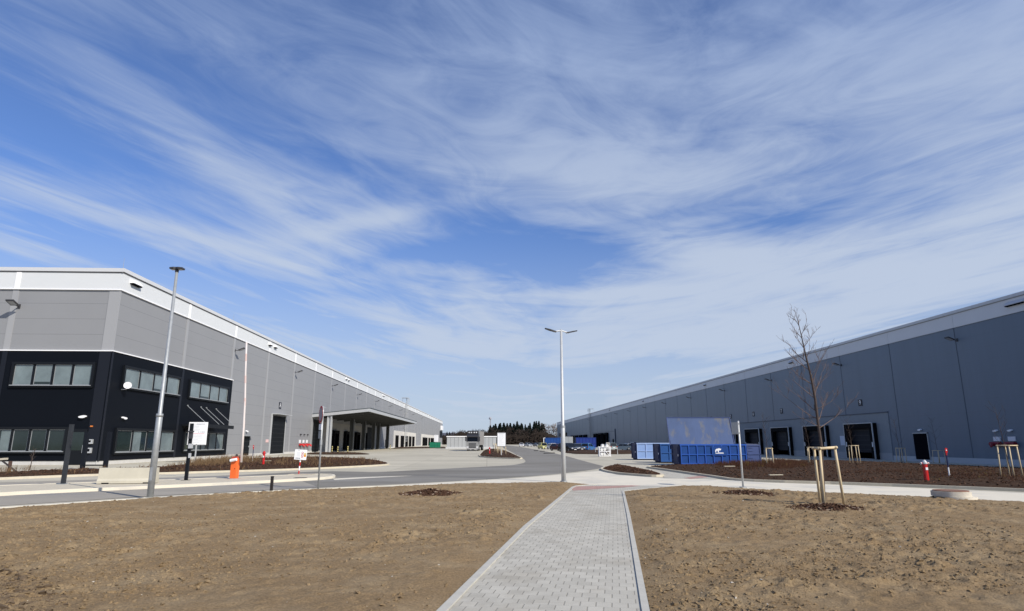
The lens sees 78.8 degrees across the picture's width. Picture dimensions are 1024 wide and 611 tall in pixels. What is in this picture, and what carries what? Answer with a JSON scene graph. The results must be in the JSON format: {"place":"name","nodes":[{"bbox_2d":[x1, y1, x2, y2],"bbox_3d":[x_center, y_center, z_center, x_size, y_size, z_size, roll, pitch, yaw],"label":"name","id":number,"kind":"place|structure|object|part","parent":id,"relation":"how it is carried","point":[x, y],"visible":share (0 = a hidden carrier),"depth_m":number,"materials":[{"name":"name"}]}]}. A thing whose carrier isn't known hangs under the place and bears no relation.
{"place":"outdoors","nodes":[
{"label":"outdoors","id":0,"kind":"place"},
{"bbox_2d":[0,563,77,610],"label":"damp soil","id":1,"kind":"structure","parent":0,"point":[11,600],"depth_m":6.93,"materials":[{"name":"brown soil"}]},
{"bbox_2d":[0,475,316,505],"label":"asphalt lane","id":2,"kind":"structure","parent":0,"point":[41,498],"depth_m":22.28,"materials":[{"name":"grey asphalt"}]},
{"bbox_2d":[0,474,331,491],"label":"lane island","id":3,"kind":"structure","parent":2,"relation":"on","point":[12,488],"depth_m":25.06,"materials":[{"name":"concrete"}]},
{"bbox_2d":[60,424,74,483],"bbox_3d":[-17.789,5.940,24.928,0.340,2.330,0.340,0,-12,-2],"label":"steel post","id":4,"kind":"object","parent":3,"relation":"on","point":[67,454],"visible":0.93,"depth_m":24.89,"materials":[{"name":"grey metal"}]},
{"bbox_2d":[96,467,159,483],"bbox_3d":[-15.452,6.859,25.125,2.120,0.620,0.485,2,-13,-11],"label":"concrete barrier","id":5,"kind":"object","parent":3,"relation":"on","point":[124,475],"visible":0.86,"depth_m":24.95,"materials":[{"name":"beige concrete"}]},
{"bbox_2d":[184,423,193,479],"bbox_3d":[-14.258,6.444,27.480,0.340,2.440,0.360,0,-12,-2],"label":"access post","id":6,"kind":"object","parent":3,"relation":"on","point":[190,444],"visible":0.98,"depth_m":27.44,"materials":[{"name":"black metal"}]},
{"bbox_2d":[288,449,312,474],"bbox_3d":[-10.841,8.085,32.216,1.200,1.270,0.700,0,-12,-2],"label":"warning sign","id":7,"kind":"object","parent":3,"relation":"on","point":[300,455],"visible":1,"depth_m":32.21,"materials":[{"name":"white metal"}]},
{"bbox_2d":[227,342,246,478],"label":"barrier gate","id":8,"kind":"structure","parent":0,"point":[236,460],"depth_m":28.71,"materials":[{"name":"metal"}]},
{"bbox_2d":[0,482,586,610],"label":"soil lawn","id":9,"kind":"structure","parent":0,"point":[456,568],"depth_m":10.11,"materials":[{"name":"brown soil"}]},
{"bbox_2d":[398,488,462,495],"bbox_3d":[-2.709,6.184,20.660,2.242,0.270,2.182,0,-12,-2],"label":"mulch heap","id":10,"kind":"object","parent":9,"relation":"on","point":[430,492],"visible":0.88,"depth_m":20.29,"materials":[{"name":"brown soil"}]},
{"bbox_2d":[3,445,603,503],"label":"asphalt road","id":11,"kind":"structure","parent":0,"point":[538,463],"depth_m":35.19,"materials":[{"name":"grey asphalt"}]},
{"bbox_2d":[0,474,334,495],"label":"kerb","id":12,"kind":"structure","parent":11,"relation":"on","point":[140,487],"depth_m":24.13,"materials":[{"name":"concrete"}]},
{"bbox_2d":[334,476,396,479],"bbox_3d":[-7.075,8.646,31.358,1.029,0.001,5.170,-10,-16,37],"label":"worn road line","id":13,"kind":"object","parent":11,"relation":"on","point":[361,477],"visible":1,"depth_m":31.12,"materials":[{"name":"paint"}]},
{"bbox_2d":[0,445,1023,610],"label":"concrete yard","id":14,"kind":"structure","parent":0,"point":[403,459],"depth_m":54.49,"materials":[{"name":"grey concrete"}]},
{"bbox_2d":[80,432,112,468],"bbox_3d":[-27.292,9.509,40.874,1.670,2.400,0.220,0,-12,-2],"label":"post barrier","id":15,"kind":"object","parent":14,"relation":"on","point":[85,449],"visible":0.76,"depth_m":40.81,"materials":[{"name":"black metal"}]},
{"bbox_2d":[143,267,184,497],"bbox_3d":[-11.358,2.377,20.334,0.432,7.520,0.340,0,-12,-2],"label":"street lamp","id":16,"kind":"object","parent":14,"relation":"on","point":[154,457],"visible":0.91,"depth_m":20.04,"materials":[{"name":"metal"}]},
{"bbox_2d":[149,467,152,479],"bbox_3d":[-11.354,5.296,19.595,0.080,0.400,0.010,0,-12,-2],"label":"service door","id":17,"kind":"structure","parent":16,"relation":"in","point":[151,469],"depth_m":19.60,"materials":[{"name":"metal"}]},
{"bbox_2d":[0,457,386,476],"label":"mulch bed","id":18,"kind":"object","parent":14,"relation":"on","point":[71,472],"visible":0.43,"depth_m":38.28,"materials":[{"name":"brown plant"}]},
{"bbox_2d":[0,458,15,470],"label":"rusty post","id":19,"kind":"object","parent":18,"relation":"on","point":[5,463],"visible":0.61,"depth_m":32.73,"materials":[{"name":"metal"}]},
{"bbox_2d":[0,451,380,472],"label":"dry shrubs","id":20,"kind":"object","parent":18,"relation":"on","point":[247,459],"visible":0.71,"depth_m":43.82,"materials":[{"name":"brown plant"}]},
{"bbox_2d":[262,451,265,463],"bbox_3d":[-16.760,10.352,42.034,0.289,1.050,0.234,0,-12,-2],"label":"fire hydrant","id":21,"kind":"object","parent":18,"relation":"on","point":[263,458],"visible":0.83,"depth_m":42.00,"materials":[{"name":"red metal"}]},
{"bbox_2d":[0,461,389,479],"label":"kerb","id":22,"kind":"structure","parent":14,"relation":"on","point":[54,476],"depth_m":35.92,"materials":[{"name":"concrete"}]},
{"bbox_2d":[187,422,207,460],"bbox_3d":[-27.666,11.991,54.646,1.620,3.460,0.083,0,-12,-2],"label":"information board","id":23,"kind":"object","parent":14,"relation":"on","point":[200,429],"visible":0.82,"depth_m":54.77,"materials":[{"name":"white metal"}]},
{"bbox_2d":[0,482,487,507],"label":"kerb","id":24,"kind":"structure","parent":14,"relation":"on","point":[196,494],"depth_m":20.09,"materials":[{"name":"concrete"}]},
{"bbox_2d":[270,476,273,490],"bbox_3d":[-8.684,6.440,22.520,0.100,0.520,0.100,0,-12,-2],"label":"bollard","id":25,"kind":"object","parent":24,"relation":"on","point":[271,483],"visible":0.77,"depth_m":22.48,"materials":[{"name":"black metal"}]},
{"bbox_2d":[317,406,326,488],"bbox_3d":[-7.241,5.371,23.641,0.207,3.090,0.660,7,-14,-29],"label":"traffic sign","id":26,"kind":"object","parent":14,"relation":"on","point":[321,416],"visible":0.96,"depth_m":23.64,"materials":[{"name":"metal"}]},
{"bbox_2d":[307,452,367,454],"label":"mulch bed","id":27,"kind":"object","parent":14,"relation":"on","point":[342,453],"visible":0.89,"depth_m":92.21,"materials":[{"name":"brown soil"}]},
{"bbox_2d":[391,447,445,448],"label":"mulch bed","id":28,"kind":"object","parent":14,"relation":"on","point":[413,447],"visible":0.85,"depth_m":192.96,"materials":[{"name":"brown soil"}]},
{"bbox_2d":[429,442,440,447],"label":"green container","id":29,"kind":"object","parent":14,"relation":"on","point":[434,444],"visible":0.98,"depth_m":190.56,"materials":[{"name":"metal"}]},
{"bbox_2d":[446,436,496,448],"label":"storage shed","id":30,"kind":"structure","parent":14,"relation":"on","point":[456,442],"depth_m":166.68,"materials":[{"name":"white metal"}]},
{"bbox_2d":[465,431,483,450],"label":"lorry","id":31,"kind":"object","parent":14,"relation":"on","point":[475,439],"visible":1,"depth_m":129.39,"materials":[{"name":"silver paint"}]},
{"bbox_2d":[480,449,519,457],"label":"mulch bed","id":32,"kind":"object","parent":14,"relation":"on","point":[508,455],"visible":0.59,"depth_m":76.08,"materials":[{"name":"brown soil"}]},
{"bbox_2d":[497,432,505,454],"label":"information board","id":33,"kind":"object","parent":32,"relation":"on","point":[501,439],"visible":0.98,"depth_m":72.20,"materials":[{"name":"white metal"}]},
{"bbox_2d":[478,449,521,458],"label":"kerb","id":34,"kind":"structure","parent":14,"relation":"on","point":[500,457],"depth_m":69.42,"materials":[{"name":"concrete"}]},
{"bbox_2d":[0,449,1023,487],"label":"bark chips","id":35,"kind":"object","parent":14,"relation":"on","point":[622,468],"visible":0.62,"depth_m":36.98,"materials":[{"name":"brown wood"}]},
{"bbox_2d":[436,484,595,610],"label":"path edging","id":36,"kind":"object","parent":14,"relation":"on","point":[455,597],"visible":0.63,"depth_m":8.77,"materials":[{"name":"grey concrete"}]},
{"bbox_2d":[538,443,546,448],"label":"parked car","id":37,"kind":"object","parent":14,"relation":"on","point":[542,445],"visible":0.79,"depth_m":160.81,"materials":[{"name":"yellow paint"}]},
{"bbox_2d":[550,444,558,450],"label":"parked car","id":38,"kind":"object","parent":14,"relation":"on","point":[553,447],"visible":0.58,"depth_m":130.07,"materials":[{"name":"paint"}]},
{"bbox_2d":[558,443,578,451],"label":"parked car","id":39,"kind":"object","parent":14,"relation":"on","point":[570,447],"visible":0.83,"depth_m":115.54,"materials":[{"name":"black paint"}]},
{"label":"window","id":40,"kind":"part","parent":39,"relation":"part of","materials":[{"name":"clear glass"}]},
{"bbox_2d":[565,437,572,442],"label":"box truck","id":41,"kind":"object","parent":14,"relation":"on","point":[568,439],"visible":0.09,"depth_m":178.63,"materials":[{"name":"metal"}]},
{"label":"rear door","id":42,"kind":"part","parent":41,"relation":"part of","materials":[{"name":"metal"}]},
{"bbox_2d":[573,443,585,449],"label":"parked car","id":43,"kind":"object","parent":14,"relation":"on","point":[579,446],"visible":0.33,"depth_m":123.42,"materials":[{"name":"paint"}]},
{"bbox_2d":[575,438,595,447],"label":"blue container","id":44,"kind":"object","parent":14,"relation":"on","point":[586,440],"visible":0.38,"depth_m":165.08,"materials":[{"name":"metal"}]},
{"bbox_2d":[581,443,594,449],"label":"parked car","id":45,"kind":"object","parent":14,"relation":"on","point":[588,446],"visible":0.66,"depth_m":126.19,"materials":[{"name":"blue paint"}]},
{"bbox_2d":[565,450,630,453],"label":"mulch bed","id":46,"kind":"object","parent":14,"relation":"on","point":[596,452],"visible":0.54,"depth_m":99.78,"materials":[{"name":"brown soil"}]},
{"bbox_2d":[602,443,617,449],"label":"parked car","id":47,"kind":"object","parent":14,"relation":"on","point":[613,445],"visible":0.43,"depth_m":137.58,"materials":[{"name":"green paint"}]},
{"bbox_2d":[617,444,630,449],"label":"parked car","id":48,"kind":"object","parent":14,"relation":"on","point":[623,446],"visible":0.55,"depth_m":146.54,"materials":[{"name":"blue paint"}]},
{"bbox_2d":[608,467,655,474],"bbox_3d":[6.954,10.064,38.487,2.791,0.231,13.700,0,-12,-2],"label":"mulch bed","id":49,"kind":"object","parent":14,"relation":"on","point":[634,471],"visible":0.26,"depth_m":33.98,"materials":[{"name":"brown wood"}]},
{"bbox_2d":[601,465,663,476],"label":"kerb","id":50,"kind":"structure","parent":14,"relation":"on","point":[634,474],"depth_m":33.31,"materials":[{"name":"concrete"}]},
{"bbox_2d":[622,486,669,610],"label":"path edging","id":51,"kind":"object","parent":14,"relation":"on","point":[642,594],"visible":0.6,"depth_m":8.82,"materials":[{"name":"grey concrete"}]},
{"bbox_2d":[631,443,668,459],"bbox_3d":[14.702,14.851,63.474,4.785,1.660,2.370,0,-12,-2],"label":"waste container","id":52,"kind":"object","parent":14,"relation":"on","point":[641,451],"visible":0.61,"depth_m":62.38,"materials":[{"name":"blue metal"}]},
{"bbox_2d":[631,443,636,457],"bbox_3d":[12.411,14.765,63.411,0.090,1.520,2.330,0,-12,-2],"label":"end door","id":53,"kind":"structure","parent":52,"relation":"in","point":[633,445],"depth_m":63.44,"materials":[{"name":"blue paint"}]},
{"bbox_2d":[653,444,671,462],"bbox_3d":[14.913,12.907,54.483,4.785,1.600,2.370,0,-12,-2],"label":"waste container","id":54,"kind":"object","parent":14,"relation":"on","point":[662,453],"visible":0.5,"depth_m":53.39,"materials":[{"name":"blue metal"}]},
{"bbox_2d":[653,444,660,460],"bbox_3d":[12.622,12.821,54.420,0.090,1.460,2.330,0,-12,-2],"label":"end door","id":55,"kind":"structure","parent":54,"relation":"in","point":[656,447],"depth_m":54.41,"materials":[{"name":"blue paint"}]},
{"bbox_2d":[666,417,746,463],"bbox_3d":[14.847,10.359,47.693,5.230,3.665,2.690,0,-12,-2],"label":"waste container","id":56,"kind":"object","parent":14,"relation":"on","point":[700,440],"visible":0.84,"depth_m":48.64,"materials":[{"name":"blue metal"}]},
{"bbox_2d":[671,444,680,463],"bbox_3d":[12.411,11.251,47.225,0.090,1.440,2.230,0,-12,-2],"label":"end door","id":57,"kind":"structure","parent":56,"relation":"in","point":[675,457],"depth_m":47.16,"materials":[{"name":"blue paint"}]},
{"bbox_2d":[647,465,1023,491],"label":"kerb","id":58,"kind":"structure","parent":14,"relation":"on","point":[882,484],"depth_m":25.64,"materials":[{"name":"concrete"}]},
{"bbox_2d":[652,460,1023,487],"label":"mulch bed","id":59,"kind":"object","parent":14,"relation":"on","point":[902,480],"visible":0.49,"depth_m":30.77,"materials":[{"name":"brown plant"}]},
{"bbox_2d":[746,444,760,461],"bbox_3d":[18.195,11.336,47.608,1.300,1.520,2.040,0,-12,-2],"label":"waste compactor","id":60,"kind":"object","parent":59,"relation":"on","point":[753,451],"visible":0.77,"depth_m":46.67,"materials":[{"name":"blue metal"}]},
{"bbox_2d":[713,457,812,469],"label":"dry shrubs","id":61,"kind":"object","parent":59,"relation":"on","point":[787,463],"visible":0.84,"depth_m":41.45,"materials":[{"name":"brown plant"}]},
{"bbox_2d":[762,414,770,461],"bbox_3d":[17.132,9.069,42.116,0.866,3.696,0.642,-7,-14,28],"label":"young tree","id":62,"kind":"object","parent":59,"relation":"on","point":[765,436],"visible":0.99,"depth_m":42.17,"materials":[{"name":"brown plant"}]},
{"bbox_2d":[765,448,773,463],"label":"tree stakes","id":63,"kind":"object","parent":59,"relation":"on","point":[766,454],"visible":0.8,"depth_m":41.86,"materials":[{"name":"brown wood"}]},
{"bbox_2d":[799,417,814,463],"bbox_3d":[21.067,9.634,44.177,0.969,3.476,0.718,-8,-15,34],"label":"young tree","id":64,"kind":"object","parent":59,"relation":"on","point":[807,436],"visible":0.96,"depth_m":44.25,"materials":[{"name":"brown plant"}]},
{"bbox_2d":[806,447,810,462],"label":"tree stakes","id":65,"kind":"object","parent":59,"relation":"on","point":[809,454],"visible":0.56,"depth_m":43.97,"materials":[{"name":"brown wood"}]},
{"bbox_2d":[842,414,855,462],"bbox_3d":[25.846,10.219,47.746,0.956,3.864,0.623,4,-13,-19],"label":"young tree","id":66,"kind":"object","parent":59,"relation":"on","point":[850,437],"visible":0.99,"depth_m":47.80,"materials":[{"name":"brown plant"}]},
{"bbox_2d":[848,445,860,462],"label":"tree stakes","id":67,"kind":"object","parent":59,"relation":"on","point":[856,453],"visible":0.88,"depth_m":47.38,"materials":[{"name":"brown wood"}]},
{"bbox_2d":[888,415,901,460],"bbox_3d":[34.957,12.102,56.645,1.100,4.532,1.097,7,-14,-31],"label":"young tree","id":68,"kind":"object","parent":59,"relation":"on","point":[894,434],"visible":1,"depth_m":56.71,"materials":[{"name":"brown plant"}]},
{"bbox_2d":[895,448,906,462],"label":"tree stakes","id":69,"kind":"object","parent":59,"relation":"on","point":[902,455],"visible":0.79,"depth_m":56.22,"materials":[{"name":"brown wood"}]},
{"bbox_2d":[920,460,928,479],"bbox_3d":[17.212,6.939,25.910,0.346,1.000,0.281,0,-12,-2],"label":"fire hydrant","id":70,"kind":"object","parent":59,"relation":"on","point":[924,463],"visible":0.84,"depth_m":25.88,"materials":[{"name":"red metal"}]},
{"bbox_2d":[932,450,945,462],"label":"tree stakes","id":71,"kind":"object","parent":59,"relation":"on","point":[938,454],"visible":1,"depth_m":65.26,"materials":[{"name":"brown wood"}]},
{"bbox_2d":[945,448,949,474],"bbox_3d":[20.434,7.404,29.207,0.100,1.406,0.082,0,-12,-2],"label":"marker pole","id":72,"kind":"object","parent":59,"relation":"on","point":[946,451],"visible":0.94,"depth_m":29.24,"materials":[{"name":"red paint"}]},
{"bbox_2d":[988,401,1011,475],"bbox_3d":[22.977,6.300,29.365,0.915,3.635,0.834,12,-17,-43],"label":"young tree","id":73,"kind":"object","parent":59,"relation":"on","point":[1002,436],"visible":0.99,"depth_m":29.37,"materials":[{"name":"brown plant"}]},
{"bbox_2d":[995,445,1022,476],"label":"tree stakes","id":74,"kind":"object","parent":59,"relation":"on","point":[1010,459],"visible":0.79,"depth_m":29.12,"materials":[{"name":"brown wood"}]},
{"bbox_2d":[0,0,1023,435],"label":"sky","id":75,"kind":"structure","parent":0,"point":[403,197],"materials":[{"name":"blue"}]},
{"bbox_2d":[544,438,560,443],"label":"blue container","id":76,"kind":"object","parent":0,"point":[553,440],"visible":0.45,"depth_m":201.04,"materials":[{"name":"metal"}]},
{"bbox_2d":[449,485,667,610],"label":"paved path","id":77,"kind":"structure","parent":0,"point":[570,550],"depth_m":8.83,"materials":[{"name":"grey concrete"}]},
{"bbox_2d":[572,485,635,490],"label":"tactile paving","id":78,"kind":"structure","parent":77,"relation":"on","point":[587,487],"depth_m":23.99,"materials":[{"name":"concrete"}]},
{"bbox_2d":[598,444,610,455],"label":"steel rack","id":79,"kind":"object","parent":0,"point":[603,450],"visible":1,"depth_m":77.51,"materials":[{"name":"white metal"}]},
{"bbox_2d":[649,469,717,478],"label":"paved walk","id":80,"kind":"structure","parent":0,"point":[672,475],"depth_m":32.94,"materials":[{"name":"grey concrete"}]},
{"bbox_2d":[687,476,704,478],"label":"tactile paving","id":81,"kind":"structure","parent":80,"relation":"on","point":[696,477],"depth_m":30.98,"materials":[{"name":"concrete"}]},
{"bbox_2d":[379,471,1023,501],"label":"pale concrete road","id":82,"kind":"structure","parent":0,"point":[599,477],"depth_m":25.96,"materials":[{"name":"grey concrete"}]},
{"bbox_2d":[545,328,576,481],"bbox_3d":[2.280,4.471,28.308,1.660,6.890,0.313,5,-13,-20],"label":"street lamp","id":83,"kind":"object","parent":82,"relation":"on","point":[563,462],"visible":0.91,"depth_m":28.14,"materials":[{"name":"metal"}]},
{"bbox_2d":[731,421,746,487],"bbox_3d":[8.965,5.834,24.490,0.270,2.550,0.680,0,-12,-2],"label":"traffic sign","id":84,"kind":"object","parent":82,"relation":"on","point":[735,428],"visible":0.96,"depth_m":24.52,"materials":[{"name":"metal"}]},
{"bbox_2d":[624,485,1023,610],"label":"soil lawn","id":85,"kind":"structure","parent":0,"point":[923,597],"depth_m":9.90,"materials":[{"name":"brown soil"}]},
{"bbox_2d":[0,482,1023,610],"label":"soil clods","id":86,"kind":"object","parent":85,"relation":"on","point":[736,607],"visible":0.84,"depth_m":9.18,"materials":[{"name":"brown soil"}]},
{"bbox_2d":[708,489,778,496],"bbox_3d":[7.747,6.210,20.663,2.461,0.233,2.324,0,-12,-2],"label":"mulch heap","id":87,"kind":"object","parent":85,"relation":"on","point":[747,492],"visible":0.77,"depth_m":20.37,"materials":[{"name":"brown soil"}]},
{"bbox_2d":[773,304,857,501],"bbox_3d":[8.446,2.677,17.401,2.280,5.682,0.960,-2,-13,8],"label":"young tree","id":88,"kind":"object","parent":85,"relation":"on","point":[812,380],"visible":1,"depth_m":17.47,"materials":[{"name":"brown plant"}]},
{"bbox_2d":[811,446,844,504],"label":"tree stakes","id":89,"kind":"object","parent":85,"relation":"on","point":[821,492],"visible":0.85,"depth_m":17.07,"materials":[{"name":"brown wood"}]},
{"bbox_2d":[784,502,874,511],"bbox_3d":[8.154,5.189,16.031,2.328,0.233,1.958,0,-12,-2],"label":"mulch heap","id":90,"kind":"object","parent":85,"relation":"on","point":[823,506],"visible":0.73,"depth_m":15.81,"materials":[{"name":"brown plant"}]},
{"bbox_2d":[930,489,977,499],"bbox_3d":[13.446,5.794,18.936,1.160,0.345,1.130,0,-12,-2],"label":"manhole ring","id":91,"kind":"object","parent":85,"relation":"on","point":[956,494],"visible":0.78,"depth_m":18.60,"materials":[{"name":"concrete"}]},
{"bbox_3d":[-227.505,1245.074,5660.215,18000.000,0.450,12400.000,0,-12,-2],"label":"ground","id":92,"kind":"structure","parent":0,"visible":0},
{"bbox_2d":[0,258,442,464],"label":"warehouse","id":93,"kind":"structure","parent":92,"relation":"on","point":[83,350],"depth_m":55.69,"materials":[{"name":"metal"}]},
{"bbox_2d":[0,427,68,453],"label":"window","id":94,"kind":"structure","parent":93,"relation":"in","point":[13,440],"depth_m":48.61,"materials":[{"name":"grey glass"}]},
{"bbox_2d":[8,362,96,387],"bbox_3d":[-36.652,5.513,49.649,6.490,2.030,0.250,0,-12,-2],"label":"window","id":95,"kind":"structure","parent":93,"relation":"in","point":[22,374],"depth_m":49.72,"materials":[{"name":"grey glass"}]},
{"bbox_2d":[69,429,87,464],"bbox_3d":[-33.956,11.015,48.595,1.250,2.730,0.160,0,-12,-2],"label":"door","id":96,"kind":"structure","parent":93,"relation":"in","point":[78,434],"depth_m":48.58,"materials":[{"name":"grey glass"}]},
{"bbox_2d":[112,428,175,454],"bbox_3d":[-32.423,12.063,55.373,0.250,2.130,9.840,0,-12,-2],"label":"window","id":97,"kind":"structure","parent":93,"relation":"in","point":[126,440],"depth_m":54.29,"materials":[{"name":"grey glass"}]},
{"bbox_2d":[121,365,181,396],"bbox_3d":[-32.423,6.974,56.491,0.250,1.950,9.840,0,-12,-2],"label":"window","id":98,"kind":"structure","parent":93,"relation":"in","point":[142,380],"depth_m":55.74,"materials":[{"name":"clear glass"}]},
{"bbox_2d":[181,430,224,451],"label":"window","id":99,"kind":"structure","parent":93,"relation":"in","point":[215,441],"depth_m":68.19,"materials":[{"name":"clear glass"}]},
{"bbox_2d":[187,379,229,403],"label":"window","id":100,"kind":"structure","parent":93,"relation":"in","point":[197,390],"depth_m":67.42,"materials":[{"name":"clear glass"}]},
{"bbox_2d":[243,435,250,454],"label":"door","id":101,"kind":"structure","parent":93,"relation":"in","point":[246,437],"depth_m":78.54,"materials":[{"name":"glass"}]},
{"bbox_2d":[268,413,291,453],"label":"roller door","id":102,"kind":"structure","parent":93,"relation":"in","point":[277,430],"depth_m":90.17,"materials":[{"name":"grey metal"}]},
{"bbox_2d":[312,420,320,451],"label":"roller door","id":103,"kind":"structure","parent":93,"relation":"in","point":[315,441],"depth_m":110.15,"materials":[{"name":"black metal"}]},
{"bbox_2d":[367,427,371,448],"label":"roller door","id":104,"kind":"structure","parent":93,"relation":"in","point":[369,431],"depth_m":160.66,"materials":[{"name":"black metal"}]},
{"bbox_2d":[442,431,556,443],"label":"undergrowth","id":105,"kind":"object","parent":92,"relation":"on","point":[513,439],"visible":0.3,"depth_m":507.88,"materials":[{"name":"brown plant"}]},
{"bbox_2d":[506,426,514,435],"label":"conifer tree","id":106,"kind":"object","parent":92,"relation":"on","point":[508,427],"visible":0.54,"depth_m":529.51,"materials":[{"name":"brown plant"}]},
{"bbox_2d":[513,421,520,435],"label":"conifer tree","id":107,"kind":"object","parent":92,"relation":"on","point":[516,426],"visible":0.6,"depth_m":549.45,"materials":[{"name":"green plant"}]},
{"bbox_2d":[557,291,1023,465],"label":"warehouse","id":108,"kind":"structure","parent":92,"relation":"on","point":[952,373],"depth_m":78.13,"materials":[{"name":"grey metal"}]},
{"bbox_2d":[912,432,930,459],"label":"door","id":109,"kind":"structure","parent":108,"relation":"in","point":[921,442],"depth_m":71.44,"materials":[{"name":"metal"}]}
]}

